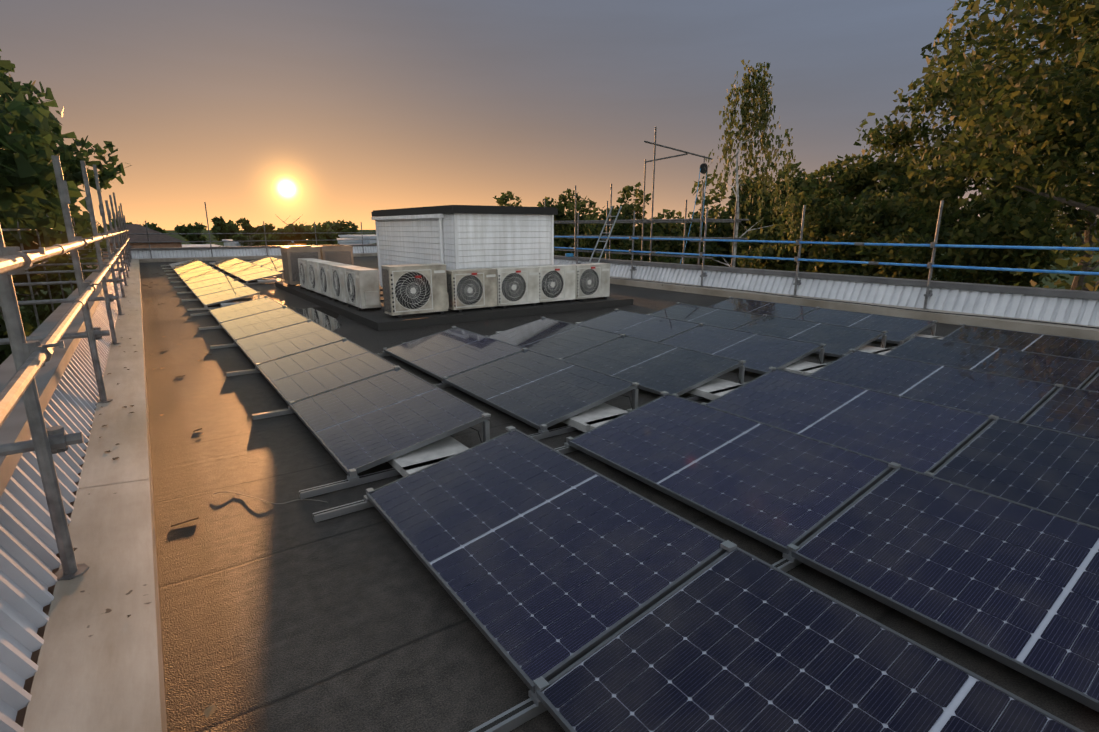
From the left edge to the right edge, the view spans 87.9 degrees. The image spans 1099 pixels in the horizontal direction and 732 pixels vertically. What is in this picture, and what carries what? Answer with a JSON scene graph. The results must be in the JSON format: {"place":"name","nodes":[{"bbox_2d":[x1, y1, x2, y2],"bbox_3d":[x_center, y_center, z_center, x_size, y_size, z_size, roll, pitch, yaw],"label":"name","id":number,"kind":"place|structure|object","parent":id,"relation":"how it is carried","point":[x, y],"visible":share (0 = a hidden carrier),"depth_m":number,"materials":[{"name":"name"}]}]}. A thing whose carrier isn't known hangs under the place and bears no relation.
{"place":"outdoors","nodes":[
{"label":"outdoors","id":0,"kind":"place"},
{"bbox_2d":[15,369,104,726],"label":"building walls","id":1,"kind":"structure","parent":0,"point":[20,716],"depth_m":2.24,"materials":[{"name":"brick"}]},
{"bbox_2d":[23,259,166,731],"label":"parapet kerb","id":2,"kind":"structure","parent":1,"relation":"on","point":[100,663],"depth_m":2.33,"materials":[{"name":"paint"}]},
{"bbox_2d":[0,252,122,497],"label":"parapet cap","id":3,"kind":"object","parent":2,"relation":"on","point":[14,428],"visible":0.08,"depth_m":3.86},
{"bbox_2d":[0,259,128,731],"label":"parapet cladding","id":4,"kind":"structure","parent":2,"relation":"attached to","point":[30,561],"depth_m":2.46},
{"bbox_2d":[0,155,131,580],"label":"scaffold","id":5,"kind":"object","parent":2,"relation":"on","point":[32,355],"visible":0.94,"depth_m":2.40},
{"bbox_2d":[139,253,377,262],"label":"parapet kerb","id":6,"kind":"structure","parent":1,"relation":"on","point":[145,260],"depth_m":28.18,"materials":[{"name":"paint"}]},
{"bbox_2d":[128,202,375,258],"bbox_3d":[-14.595,-7.051,29.480,12.250,2.632,0.139,-9,17,-34],"label":"guardrail","id":7,"kind":"object","parent":6,"relation":"on","point":[210,241],"visible":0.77,"depth_m":28.65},
{"bbox_2d":[130,244,376,250],"bbox_3d":[-14.796,-6.135,29.997,12.950,0.345,0.340,-9,17,-34],"label":"parapet cap","id":8,"kind":"object","parent":6,"relation":"on","point":[185,248],"visible":0.15,"depth_m":28.70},
{"bbox_2d":[131,246,376,258],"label":"parapet cladding","id":9,"kind":"structure","parent":6,"relation":"on","point":[138,254],"depth_m":28.45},
{"bbox_2d":[139,256,1098,731],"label":"roof surface","id":10,"kind":"object","parent":1,"relation":"on","point":[277,614],"visible":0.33,"depth_m":2.72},
{"bbox_2d":[73,273,325,719],"bbox_3d":[-4.642,-2.120,15.094,10.749,0.181,29.104,-9,17,-34],"label":"roof debris","id":11,"kind":"object","parent":10,"relation":"on","point":[210,710],"visible":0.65,"depth_m":3.41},
{"bbox_2d":[284,305,340,330],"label":"puddle","id":12,"kind":"object","parent":10,"relation":"on","point":[324,317],"visible":0.28,"depth_m":10.62,"materials":[{"name":"black"}]},
{"bbox_2d":[275,282,632,330],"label":"equipment platform","id":13,"kind":"structure","parent":10,"relation":"on","point":[379,320],"depth_m":10.50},
{"bbox_2d":[280,246,320,285],"bbox_3d":[-6.509,-2.647,14.990,0.820,1.000,0.770,-9,17,-34],"label":"air conditioning unit","id":14,"kind":"object","parent":13,"relation":"on","point":[291,255],"visible":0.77,"depth_m":14.61,"materials":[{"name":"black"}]},
{"bbox_2d":[298,258,319,290],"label":"ac unit","id":15,"kind":"object","parent":13,"relation":"on","point":[303,272],"visible":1,"depth_m":13.60,"materials":[{"name":"white"}]},
{"bbox_2d":[307,260,331,294],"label":"ac unit","id":16,"kind":"object","parent":13,"relation":"on","point":[313,272],"visible":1,"depth_m":12.80,"materials":[{"name":"white"}]},
{"bbox_2d":[318,262,342,299],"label":"ac unit","id":17,"kind":"object","parent":13,"relation":"on","point":[325,279],"visible":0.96,"depth_m":12.04,"materials":[{"name":"white"}]},
{"bbox_2d":[318,245,353,264],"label":"air conditioning unit","id":18,"kind":"object","parent":13,"relation":"on","point":[343,254],"visible":0.54,"depth_m":15.29,"materials":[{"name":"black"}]},
{"bbox_2d":[330,264,359,304],"bbox_3d":[-4.039,-1.631,11.386,0.400,0.728,0.956,-9,17,-34],"label":"ac unit","id":19,"kind":"object","parent":13,"relation":"on","point":[338,282],"visible":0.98,"depth_m":11.24,"materials":[{"name":"white"}]},
{"bbox_2d":[344,267,380,310],"bbox_3d":[-3.470,-1.440,10.599,0.400,0.728,0.956,-9,17,-34],"label":"ac unit","id":20,"kind":"object","parent":13,"relation":"on","point":[362,289],"visible":1,"depth_m":10.29,"materials":[{"name":"white"}]},
{"bbox_2d":[381,263,448,317],"bbox_3d":[-2.279,-1.303,9.785,1.056,0.848,0.440,-9,17,-34],"label":"ac unit","id":21,"kind":"object","parent":13,"relation":"on","point":[405,291],"visible":1,"depth_m":9.60,"materials":[{"name":"white"}]},
{"bbox_2d":[446,268,496,312],"bbox_3d":[-1.412,-1.389,10.392,0.956,0.728,0.400,-10,17,-35],"label":"ac unit","id":22,"kind":"object","parent":13,"relation":"on","point":[466,289],"visible":0.96,"depth_m":10.23,"materials":[{"name":"white"}]},
{"bbox_2d":[491,266,539,308],"bbox_3d":[-0.647,-1.510,10.889,0.956,0.728,0.400,-9,16,-33],"label":"ac unit","id":23,"kind":"object","parent":13,"relation":"on","point":[515,288],"visible":0.98,"depth_m":10.75,"materials":[{"name":"white"}]},
{"bbox_2d":[532,265,575,304],"bbox_3d":[0.078,-1.636,11.408,0.956,0.728,0.400,-9,16,-33],"label":"ac unit","id":24,"kind":"object","parent":13,"relation":"on","point":[559,285],"visible":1,"depth_m":11.28,"materials":[{"name":"beige"}]},
{"bbox_2d":[569,263,610,301],"bbox_3d":[0.826,-1.755,11.895,0.956,0.728,0.400,-10,17,-36],"label":"ac unit","id":25,"kind":"object","parent":13,"relation":"on","point":[592,283],"visible":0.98,"depth_m":11.76,"materials":[{"name":"beige"}]},
{"bbox_2d":[371,205,557,287],"bbox_3d":[-2.154,-2.644,13.391,2.440,2.010,4.630,-9,17,-34],"label":"cabin","id":26,"kind":"object","parent":10,"relation":"on","point":[453,237],"visible":0.73,"depth_m":11.68,"materials":[{"name":"white metal"}]},
{"bbox_2d":[588,206,621,263],"bbox_3d":[1.523,-3.590,16.857,1.187,2.209,0.444,-9,17,-34],"label":"ladder","id":27,"kind":"object","parent":10,"relation":"on","point":[606,241],"visible":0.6,"depth_m":16.84,"materials":[{"name":"silver metal"}]},
{"bbox_2d":[161,257,1063,731],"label":"panel mounting","id":28,"kind":"object","parent":10,"relation":"on","point":[519,715],"visible":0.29,"depth_m":3.62,"materials":[{"name":"silver metal"}]},
{"bbox_2d":[171,261,202,268],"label":"solar panel","id":29,"kind":"object","parent":28,"relation":"on","point":[186,264],"visible":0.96,"depth_m":22.25,"materials":[{"name":"blue"}]},
{"bbox_2d":[173,263,206,271],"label":"solar panel","id":30,"kind":"object","parent":28,"relation":"on","point":[189,267],"visible":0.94,"depth_m":20.82,"materials":[{"name":"blue"}]},
{"bbox_2d":[176,265,212,275],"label":"solar panel","id":31,"kind":"object","parent":28,"relation":"on","point":[178,273],"visible":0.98,"depth_m":19.39,"materials":[{"name":"blue"}]},
{"bbox_2d":[179,268,217,278],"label":"solar panel","id":32,"kind":"object","parent":28,"relation":"on","point":[195,274],"visible":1,"depth_m":17.98,"materials":[{"name":"blue"}]},
{"bbox_2d":[182,272,225,283],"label":"solar panel","id":33,"kind":"object","parent":28,"relation":"on","point":[203,277],"visible":0.88,"depth_m":16.56,"materials":[{"name":"blue"}]},
{"bbox_2d":[186,275,234,289],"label":"solar panel","id":34,"kind":"object","parent":28,"relation":"on","point":[209,282],"visible":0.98,"depth_m":15.13,"materials":[{"name":"blue"}]},
{"bbox_2d":[191,280,244,296],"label":"solar panel","id":35,"kind":"object","parent":28,"relation":"on","point":[210,289],"visible":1,"depth_m":13.70,"materials":[{"name":"blue"}]},
{"bbox_2d":[218,262,252,270],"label":"solar panel","id":36,"kind":"object","parent":28,"relation":"on","point":[223,268],"visible":0.94,"depth_m":21.64,"materials":[{"name":"blue"}]},
{"bbox_2d":[224,264,260,273],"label":"solar panel","id":37,"kind":"object","parent":28,"relation":"on","point":[241,268],"visible":0.94,"depth_m":20.21,"materials":[{"name":"blue"}]},
{"bbox_2d":[230,267,269,277],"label":"solar panel","id":38,"kind":"object","parent":28,"relation":"on","point":[248,271],"visible":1,"depth_m":18.79,"materials":[{"name":"blue"}]},
{"bbox_2d":[1082,372,1098,391],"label":"solar panel","id":39,"kind":"object","parent":28,"relation":"on","point":[1092,384],"visible":0.32,"depth_m":5.36,"materials":[{"name":"blue"}]},
{"bbox_2d":[219,279,1031,476],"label":"ballast slabs","id":40,"kind":"structure","parent":10,"relation":"on","point":[411,462],"depth_m":4.63,"materials":[{"name":"concrete"}]},
{"bbox_2d":[209,258,238,264],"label":"solar panel","id":41,"kind":"object","parent":40,"relation":"on","point":[223,261],"visible":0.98,"depth_m":24.43,"materials":[{"name":"blue"}]},
{"bbox_2d":[197,286,259,305],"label":"solar panel","id":42,"kind":"object","parent":40,"relation":"on","point":[226,295],"visible":0.94,"depth_m":12.17,"materials":[{"name":"blue"}]},
{"bbox_2d":[213,260,244,267],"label":"solar panel","id":43,"kind":"object","parent":40,"relation":"on","point":[228,263],"visible":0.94,"depth_m":23.05,"materials":[{"name":"blue"}]},
{"bbox_2d":[209,297,283,323],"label":"solar panel","id":44,"kind":"object","parent":40,"relation":"on","point":[240,310],"visible":1,"depth_m":10.17,"materials":[{"name":"blue"}]},
{"bbox_2d":[238,270,283,281],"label":"solar panel","id":45,"kind":"object","parent":40,"relation":"on","point":[259,275],"visible":0.96,"depth_m":17.23,"materials":[{"name":"blue"}]},
{"bbox_2d":[220,307,308,341],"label":"solar panel","id":46,"kind":"object","parent":40,"relation":"on","point":[250,325],"visible":1,"depth_m":8.74,"materials":[{"name":"blue"}]},
{"bbox_2d":[254,259,281,265],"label":"solar panel","id":47,"kind":"object","parent":40,"relation":"on","point":[269,262],"visible":0.81,"depth_m":23.88,"materials":[{"name":"blue"}]},
{"bbox_2d":[234,320,343,366],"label":"solar panel","id":48,"kind":"object","parent":40,"relation":"on","point":[263,347],"visible":0.96,"depth_m":7.30,"materials":[{"name":"blue"}]},
{"bbox_2d":[256,339,396,405],"bbox_3d":[-2.384,0.014,5.992,1.040,0.036,1.760,-21,23,-30],"label":"solar panel","id":49,"kind":"object","parent":40,"relation":"on","point":[295,377],"visible":1,"depth_m":5.86,"materials":[{"name":"blue"}]},
{"bbox_2d":[289,367,489,475],"bbox_3d":[-1.361,0.358,4.577,1.040,0.036,1.760,-21,23,-30],"label":"solar panel","id":50,"kind":"object","parent":40,"relation":"on","point":[367,423],"visible":1,"depth_m":4.37,"materials":[{"name":"blue"}]},
{"bbox_2d":[384,327,523,380],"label":"solar panel","id":51,"kind":"object","parent":40,"relation":"on","point":[448,353],"visible":0.98,"depth_m":6.69,"materials":[{"name":"blue"}]},
{"bbox_2d":[444,350,637,429],"bbox_3d":[-0.158,0.159,5.398,1.040,0.036,1.760,-21,23,-30],"label":"solar panel","id":52,"kind":"object","parent":40,"relation":"on","point":[534,389],"visible":1,"depth_m":5.22,"materials":[{"name":"blue"}]},
{"bbox_2d":[366,429,726,692],"bbox_3d":[-0.142,0.768,2.891,1.040,0.036,1.760,-21,23,-30],"label":"solar panel","id":53,"kind":"object","parent":40,"relation":"on","point":[537,559],"visible":1,"depth_m":2.61,"materials":[{"name":"blue"}]},
{"bbox_2d":[487,318,621,358],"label":"solar panel","id":54,"kind":"object","parent":40,"relation":"on","point":[557,339],"visible":0.92,"depth_m":7.54,"materials":[{"name":"blue"}]},
{"bbox_2d":[577,310,699,341],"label":"solar panel","id":55,"kind":"object","parent":40,"relation":"on","point":[646,327],"visible":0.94,"depth_m":8.40,"materials":[{"name":"blue"}]},
{"bbox_2d":[563,335,743,395],"bbox_3d":[1.045,-0.041,6.219,1.040,0.036,1.760,-21,23,-30],"label":"solar panel","id":56,"kind":"object","parent":40,"relation":"on","point":[653,367],"visible":0.92,"depth_m":6.07,"materials":[{"name":"blue"}]},
{"bbox_2d":[648,303,763,328],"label":"solar panel","id":57,"kind":"object","parent":40,"relation":"on","point":[725,318],"visible":0.67,"depth_m":9.26,"materials":[{"name":"blue"}]},
{"bbox_2d":[568,394,894,553],"bbox_3d":[1.061,0.569,3.712,1.040,0.036,1.760,-21,23,-30],"label":"solar panel","id":58,"kind":"object","parent":40,"relation":"on","point":[778,489],"visible":1,"depth_m":3.49,"materials":[{"name":"blue"}]},
{"bbox_2d":[658,324,822,373],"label":"solar panel","id":59,"kind":"object","parent":40,"relation":"on","point":[759,353],"visible":0.92,"depth_m":6.91,"materials":[{"name":"blue"}]},
{"bbox_2d":[708,298,817,318],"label":"solar panel","id":60,"kind":"object","parent":40,"relation":"on","point":[791,311],"visible":0.6,"depth_m":10.10,"materials":[{"name":"blue"}]},
{"bbox_2d":[536,547,1083,731],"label":"solar panel","id":61,"kind":"object","parent":40,"relation":"on","point":[737,639],"visible":0.98,"depth_m":1.85,"materials":[{"name":"blue"}]},
{"bbox_2d":[735,315,884,357],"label":"solar panel","id":62,"kind":"object","parent":40,"relation":"on","point":[838,340],"visible":0.77,"depth_m":7.75,"materials":[{"name":"blue"}]},
{"bbox_2d":[706,369,992,472],"bbox_3d":[2.264,0.369,4.534,1.040,0.036,1.760,-21,23,-30],"label":"solar panel","id":63,"kind":"object","parent":40,"relation":"on","point":[917,435],"visible":0.88,"depth_m":4.36,"materials":[{"name":"blue"}]},
{"bbox_2d":[795,308,934,343],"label":"solar panel","id":64,"kind":"object","parent":40,"relation":"on","point":[898,329],"visible":0.79,"depth_m":8.59,"materials":[{"name":"blue"}]},
{"bbox_2d":[808,350,1057,422],"bbox_3d":[3.467,0.169,5.355,1.040,0.036,1.760,-21,23,-30],"label":"solar panel","id":65,"kind":"object","parent":40,"relation":"on","point":[1020,400],"visible":0.88,"depth_m":5.24,"materials":[{"name":"blue"}]},
{"bbox_2d":[791,466,1098,711],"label":"solar panel","id":66,"kind":"object","parent":40,"relation":"on","point":[1014,585],"visible":1,"depth_m":2.48,"materials":[{"name":"blue"}]},
{"bbox_2d":[884,336,1098,388],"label":"solar panel","id":67,"kind":"object","parent":40,"relation":"on","point":[1064,371],"visible":0.69,"depth_m":6.12,"materials":[{"name":"blue"}]},
{"bbox_2d":[933,418,1098,527],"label":"solar panel","id":68,"kind":"object","parent":40,"relation":"on","point":[1050,470],"visible":0.94,"depth_m":3.50,"materials":[{"name":"blue"}]},
{"bbox_2d":[941,325,1098,360],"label":"solar panel","id":69,"kind":"object","parent":40,"relation":"on","point":[1079,348],"visible":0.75,"depth_m":7.11,"materials":[{"name":"blue"}]},
{"bbox_2d":[1022,386,1098,439],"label":"solar panel","id":70,"kind":"object","parent":40,"relation":"on","point":[1070,410],"visible":0.77,"depth_m":4.49,"materials":[{"name":"blue"}]},
{"bbox_2d":[610,276,1098,340],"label":"parapet kerb","id":71,"kind":"structure","parent":1,"relation":"on","point":[1054,329],"depth_m":10.48,"materials":[{"name":"paint"}]},
{"bbox_2d":[554,200,1098,308],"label":"guardrail","id":72,"kind":"object","parent":71,"relation":"on","point":[930,265],"visible":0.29,"depth_m":11.09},
{"bbox_2d":[554,255,1098,299],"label":"parapet cap","id":73,"kind":"object","parent":71,"relation":"on","point":[1081,294],"visible":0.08,"depth_m":10.96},
{"bbox_2d":[554,259,1098,325],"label":"parapet cladding","id":74,"kind":"structure","parent":71,"relation":"attached to","point":[1061,309],"depth_m":10.80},
{"bbox_2d":[610,277,1098,328],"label":"coping","id":75,"kind":"object","parent":71,"relation":"on","point":[882,306],"visible":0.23,"depth_m":10.45,"materials":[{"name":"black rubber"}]},
{"bbox_2d":[86,224,181,267],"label":"house","id":76,"kind":"structure","parent":0,"point":[135,228],"depth_m":50.50,"materials":[{"name":"brick"}]},
{"bbox_2d":[0,0,1093,229],"label":"sky","id":77,"kind":"structure","parent":0,"point":[257,111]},
{"bbox_2d":[16,230,1098,308],"bbox_3d":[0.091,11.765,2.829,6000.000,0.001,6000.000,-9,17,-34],"label":"ground","id":78,"kind":"structure","parent":0,"point":[1048,283],"depth_m":185.99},
{"bbox_2d":[0,196,98,364],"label":"tree","id":79,"kind":"object","parent":78,"relation":"on","point":[63,278],"visible":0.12,"depth_m":25.10,"materials":[{"name":"green plant"}]},
{"bbox_2d":[0,81,106,281],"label":"tree","id":80,"kind":"object","parent":78,"relation":"on","point":[24,165],"visible":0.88,"depth_m":12.64,"materials":[{"name":"green plant"}]},
{"bbox_2d":[0,186,107,331],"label":"tree","id":81,"kind":"object","parent":78,"relation":"on","point":[44,312],"visible":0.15,"depth_m":32.84,"materials":[{"name":"green plant"}]},
{"bbox_2d":[0,49,131,363],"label":"tree","id":82,"kind":"object","parent":78,"relation":"on","point":[69,161],"visible":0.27,"depth_m":20.18,"materials":[{"name":"green plant"}]},
{"bbox_2d":[127,222,167,234],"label":"tree","id":83,"kind":"object","parent":78,"relation":"on","point":[152,226],"visible":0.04,"depth_m":247.37,"materials":[{"name":"green plant"}]},
{"bbox_2d":[174,222,207,243],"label":"tree","id":84,"kind":"object","parent":78,"relation":"on","point":[197,228],"visible":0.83,"depth_m":255.08,"materials":[{"name":"green plant"}]},
{"bbox_2d":[210,216,242,240],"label":"tree","id":85,"kind":"object","parent":78,"relation":"on","point":[220,225],"visible":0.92,"depth_m":233.40,"materials":[{"name":"green plant"}]},
{"bbox_2d":[219,234,278,246],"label":"tree","id":86,"kind":"object","parent":78,"relation":"on","point":[271,243],"visible":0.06,"depth_m":86.95,"materials":[{"name":"green plant"}]},
{"bbox_2d":[232,224,266,245],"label":"tree","id":87,"kind":"object","parent":78,"relation":"on","point":[239,237],"visible":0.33,"depth_m":130.44,"materials":[{"name":"green plant"}]},
{"bbox_2d":[236,218,275,238],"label":"tree","id":88,"kind":"object","parent":78,"relation":"on","point":[245,224],"visible":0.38,"depth_m":246.58,"materials":[{"name":"green plant"}]},
{"bbox_2d":[182,235,376,246],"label":"sheds","id":89,"kind":"object","parent":78,"relation":"on","point":[339,240],"visible":0.17,"depth_m":144.86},
{"bbox_2d":[274,216,323,245],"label":"tree","id":90,"kind":"object","parent":78,"relation":"on","point":[292,228],"visible":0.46,"depth_m":110.50,"materials":[{"name":"green plant"}]},
{"bbox_2d":[302,222,337,238],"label":"tree","id":91,"kind":"object","parent":78,"relation":"on","point":[333,226],"visible":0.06,"depth_m":229.70,"materials":[{"name":"green plant"}]},
{"bbox_2d":[303,222,339,244],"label":"tree","id":92,"kind":"object","parent":78,"relation":"on","point":[323,234],"visible":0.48,"depth_m":126.47,"materials":[{"name":"green plant"}]},
{"bbox_2d":[324,218,358,237],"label":"tree","id":93,"kind":"object","parent":78,"relation":"on","point":[342,226],"visible":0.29,"depth_m":253.13,"materials":[{"name":"green plant"}]},
{"bbox_2d":[493,191,521,205],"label":"tree","id":94,"kind":"object","parent":78,"relation":"on","point":[503,199],"visible":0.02,"depth_m":80.50,"materials":[{"name":"green plant"}]},
{"bbox_2d":[537,188,608,258],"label":"tree","id":95,"kind":"object","parent":78,"relation":"on","point":[565,229],"visible":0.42,"depth_m":64.43,"materials":[{"name":"green plant"}]},
{"bbox_2d":[580,182,689,260],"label":"tree","id":96,"kind":"object","parent":78,"relation":"on","point":[624,229],"visible":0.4,"depth_m":57.16,"materials":[{"name":"green plant"}]},
{"bbox_2d":[544,127,748,266],"bbox_3d":[2.783,0.084,19.542,2.855,14.800,8.000,-9,17,-34],"label":"scaffolding","id":97,"kind":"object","parent":78,"relation":"on","point":[703,170],"depth_m":17.06,"materials":[{"name":"metal"}]},
{"bbox_2d":[634,174,746,266],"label":"tree","id":98,"kind":"object","parent":78,"relation":"on","point":[719,230],"visible":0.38,"depth_m":51.26,"materials":[{"name":"green plant"}]},
{"bbox_2d":[696,59,797,268],"bbox_3d":[8.150,-2.569,23.263,3.938,18.248,4.391,1,14,4],"label":"birch","id":99,"kind":"object","parent":78,"relation":"on","point":[760,88],"visible":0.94,"depth_m":21.95,"materials":[{"name":"green plant"}]},
{"bbox_2d":[721,162,824,269],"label":"tree","id":100,"kind":"object","parent":78,"relation":"on","point":[799,182],"visible":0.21,"depth_m":44.88,"materials":[{"name":"green plant"}]},
{"bbox_2d":[737,187,889,276],"bbox_3d":[15.255,-2.920,33.044,8.605,14.304,8.045,-6,15,-22],"label":"tree","id":101,"kind":"object","parent":78,"relation":"on","point":[816,230],"visible":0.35,"depth_m":30.50,"materials":[{"name":"green plant"}]},
{"bbox_2d":[764,134,966,280],"bbox_3d":[22.403,-7.097,41.228,13.718,18.636,12.237,-9,17,-34],"label":"tree","id":102,"kind":"object","parent":78,"relation":"on","point":[853,180],"visible":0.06,"depth_m":37.78,"materials":[{"name":"green plant"}]},
{"bbox_2d":[807,147,1061,286],"bbox_3d":[17.784,-2.386,27.804,10.239,15.757,8.593,7,15,27],"label":"tree","id":103,"kind":"object","parent":78,"relation":"on","point":[916,227],"visible":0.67,"depth_m":25.80,"materials":[{"name":"green plant"}]},
{"bbox_2d":[853,24,1098,287],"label":"tree","id":104,"kind":"object","parent":78,"relation":"on","point":[933,99],"visible":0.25,"depth_m":31.51,"materials":[{"name":"green plant"}]},
{"bbox_2d":[920,0,1098,290],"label":"tree","id":105,"kind":"object","parent":78,"relation":"on","point":[1070,15],"visible":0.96,"depth_m":22.08,"materials":[{"name":"green plant"}]},
{"bbox_2d":[956,33,1098,290],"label":"tree","id":106,"kind":"object","parent":78,"relation":"on","point":[1075,283],"visible":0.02,"depth_m":42.32,"materials":[{"name":"green plant"}]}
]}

